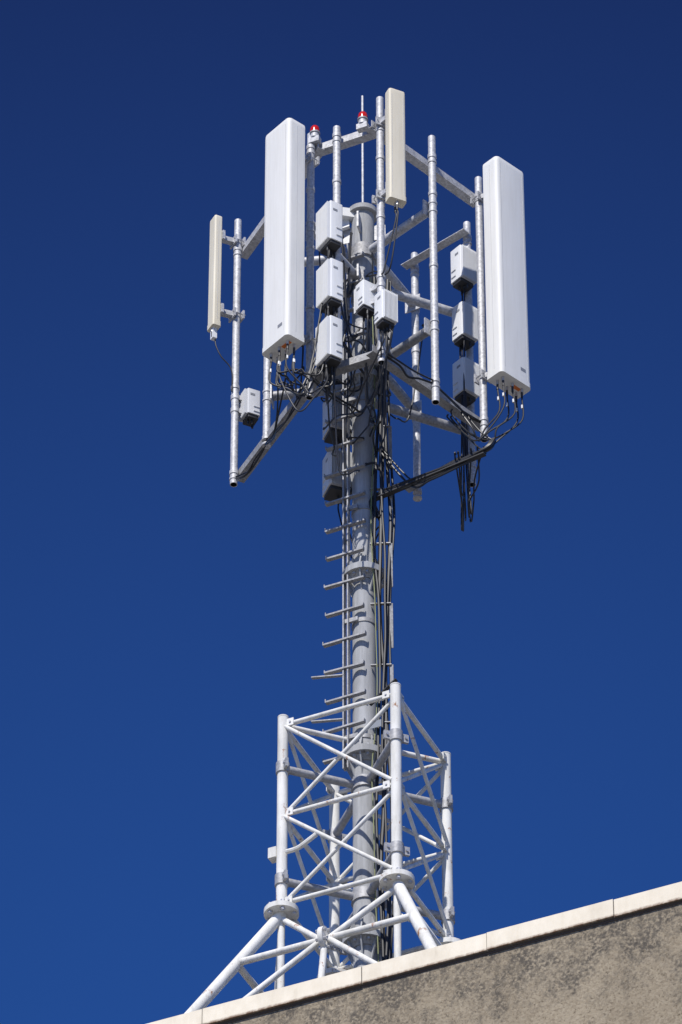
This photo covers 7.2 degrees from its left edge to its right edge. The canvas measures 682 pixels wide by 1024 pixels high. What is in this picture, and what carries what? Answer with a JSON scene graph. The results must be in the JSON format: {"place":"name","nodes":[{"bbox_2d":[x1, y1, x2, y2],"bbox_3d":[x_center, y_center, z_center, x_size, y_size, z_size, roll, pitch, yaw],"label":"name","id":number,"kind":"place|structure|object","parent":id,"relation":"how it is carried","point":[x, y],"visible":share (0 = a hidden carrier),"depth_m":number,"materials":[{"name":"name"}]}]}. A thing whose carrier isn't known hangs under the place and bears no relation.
{"place":"outdoors","nodes":[
{"label":"outdoors","id":0,"kind":"place"},
{"bbox_2d":[0,0,681,1023],"label":"sky","id":1,"kind":"structure","parent":0,"point":[160,617],"materials":[{"name":"blue"}]},
{"label":"ground","id":2,"kind":"structure","parent":0,"visible":0},
{"bbox_2d":[228,903,681,1023],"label":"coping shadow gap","id":3,"kind":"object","parent":2,"relation":"on","point":[628,970],"depth_m":38.94,"materials":[{"name":"grey concrete"}]},
{"bbox_2d":[147,882,681,1023],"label":"parapet coping","id":4,"kind":"object","parent":3,"relation":"on","point":[554,925],"visible":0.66,"depth_m":39.46,"materials":[{"name":"concrete"}]},
{"bbox_3d":[0.763,12.197,49.470,59.980,0.004,23.780,-16,-43,19],"label":"roof deck","id":5,"kind":"object","parent":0,"visible":0},
{"bbox_2d":[184,682,460,1013],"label":"lattice tower","id":6,"kind":"structure","parent":5,"relation":"on","point":[394,877],"depth_m":43.02,"materials":[{"name":"white metal"}]},
{"bbox_2d":[311,95,397,967],"bbox_3d":[0.173,0.721,44.980,0.772,11.718,0.388,-16,-43,19],"label":"mast","id":7,"kind":"object","parent":5,"relation":"on","point":[356,582],"visible":0.77,"depth_m":44.92,"materials":[{"name":"grey metal"}]},
{"bbox_2d":[322,450,351,504],"bbox_3d":[-0.016,-0.290,46.010,0.248,0.480,0.220,13,-42,-15],"label":"radio unit","id":8,"kind":"object","parent":7,"relation":"attached to","point":[331,489],"visible":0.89,"depth_m":45.92,"materials":[{"name":"grey metal"}]},
{"bbox_2d":[323,391,351,447],"bbox_3d":[-0.016,-0.784,46.428,0.248,0.480,0.220,13,-42,-15],"label":"radio unit","id":9,"kind":"object","parent":7,"relation":"attached to","point":[327,436],"visible":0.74,"depth_m":46.33,"materials":[{"name":"grey metal"}]},
{"bbox_2d":[324,347,351,384],"bbox_3d":[-0.016,-1.209,46.788,0.248,0.480,0.220,13,-42,-15],"label":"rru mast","id":10,"kind":"object","parent":7,"relation":"attached to","point":[338,377],"visible":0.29,"depth_m":46.62,"materials":[{"name":"grey metal"}]},
{"bbox_2d":[229,96,488,501],"bbox_3d":[0.300,-1.465,46.916,1.880,3.881,2.074,16,-43,-19],"label":"head frame","id":11,"kind":"object","parent":7,"relation":"attached to","point":[414,301],"visible":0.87,"depth_m":46.84,"materials":[{"name":"metal"}]},
{"bbox_2d":[207,215,245,340],"bbox_3d":[-1.014,-2.043,48.034,0.325,1.447,0.142,15,-43,-17],"label":"panel antenna","id":12,"kind":"object","parent":11,"relation":"attached to","point":[216,309],"visible":1,"depth_m":47.94,"materials":[{"name":"cream fibreglass plastic"},{"name":"galvanised steel"},{"name":"dark plastic"}]},
{"bbox_2d":[230,388,259,428],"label":"remote radio unit","id":13,"kind":"object","parent":11,"relation":"attached to","point":[248,409],"visible":1,"depth_m":47.09,"materials":[{"name":"white metal"}]},
{"bbox_2d":[262,118,319,364],"bbox_3d":[-0.401,-2.267,46.455,0.436,2.661,0.356,28,-48,-29],"label":"panel antenna","id":14,"kind":"object","parent":11,"relation":"attached to","point":[287,159],"visible":1,"depth_m":46.28,"materials":[{"name":"grey plastic"}]},
{"bbox_2d":[308,125,320,145],"bbox_3d":[-0.230,-3.311,47.400,0.100,0.210,0.096,-16,-43,19],"label":"obstruction light","id":15,"kind":"object","parent":11,"relation":"attached to","point":[315,139],"visible":1,"depth_m":47.35,"materials":[{"name":"metal"}]},
{"bbox_2d":[315,315,342,373],"bbox_3d":[-0.075,-1.388,45.531,0.212,0.520,0.208,22,-45,-24],"label":"remote radio unit","id":16,"kind":"object","parent":11,"relation":"attached to","point":[329,348],"visible":1,"depth_m":45.45,"materials":[{"name":"grey plastic"}]},
{"bbox_2d":[316,200,341,257],"bbox_3d":[-0.075,-2.408,46.394,0.212,0.520,0.208,22,-45,-24],"label":"remote radio unit","id":17,"kind":"object","parent":11,"relation":"attached to","point":[329,224],"visible":1,"depth_m":46.31,"materials":[{"name":"grey plastic"}]},
{"bbox_2d":[316,258,342,314],"bbox_3d":[-0.073,-1.892,45.956,0.208,0.520,0.208,22,-45,-24],"label":"remote radio unit","id":18,"kind":"object","parent":11,"relation":"attached to","point":[329,283],"visible":1,"depth_m":45.88,"materials":[{"name":"grey plastic"}]},
{"bbox_2d":[356,111,368,132],"bbox_3d":[0.190,-3.414,47.167,0.100,0.210,0.096,-16,-43,19],"label":"obstruction light","id":19,"kind":"object","parent":11,"relation":"attached to","point":[362,125],"visible":1,"depth_m":47.12,"materials":[{"name":"metal"}]},
{"bbox_2d":[354,279,385,319],"bbox_3d":[0.242,-1.810,45.859,0.166,0.360,0.281,29,-48,-30],"label":"remote radio unit","id":20,"kind":"object","parent":11,"relation":"attached to","point":[365,292],"visible":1,"depth_m":45.85,"materials":[{"name":"white metal"}]},
{"bbox_2d":[374,289,397,332],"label":"remote radio unit","id":21,"kind":"object","parent":11,"relation":"attached to","point":[385,310],"visible":1,"depth_m":45.47,"materials":[{"name":"white metal"}]},
{"bbox_2d":[371,88,405,212],"bbox_3d":[0.412,-3.052,46.745,0.172,1.417,0.345,21,-45,-23],"label":"panel antenna","id":22,"kind":"object","parent":11,"relation":"attached to","point":[392,122],"visible":1,"depth_m":46.62,"materials":[{"name":"cream fibreglass plastic"},{"name":"galvanised steel"}]},
{"bbox_2d":[450,244,476,295],"bbox_3d":[1.101,-2.124,47.830,0.231,0.460,0.180,28,-48,-29],"label":"remote radio unit","id":23,"kind":"object","parent":11,"relation":"attached to","point":[463,269],"visible":0.99,"depth_m":47.75,"materials":[{"name":"grey plastic"}]},
{"bbox_2d":[452,301,477,350],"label":"remote radio unit","id":24,"kind":"object","parent":11,"relation":"attached to","point":[464,320],"visible":0.98,"depth_m":47.31,"materials":[{"name":"grey plastic"}]},
{"bbox_2d":[452,357,478,405],"bbox_3d":[1.101,-1.103,46.965,0.232,0.460,0.179,28,-48,-29],"label":"remote radio unit","id":25,"kind":"object","parent":11,"relation":"attached to","point":[468,367],"visible":0.97,"depth_m":46.90,"materials":[{"name":"grey plastic"}]},
{"bbox_2d":[470,156,529,400],"bbox_3d":[1.356,-1.965,46.991,0.366,2.655,0.432,31,-49,-31],"label":"panel antenna","id":26,"kind":"object","parent":11,"relation":"attached to","point":[501,197],"visible":1,"depth_m":46.80,"materials":[{"name":"grey plastic"}]},
{"bbox_2d":[215,209,523,558],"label":"feeder cables","id":27,"kind":"object","parent":7,"relation":"attached to","point":[465,437],"visible":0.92,"depth_m":45.65,"materials":[{"name":"black plastic"}]},
{"bbox_2d":[369,277,395,961],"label":"cables","id":28,"kind":"object","parent":7,"relation":"attached to","point":[384,647],"visible":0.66,"depth_m":44.63,"materials":[{"name":"black rubber"}]}
]}

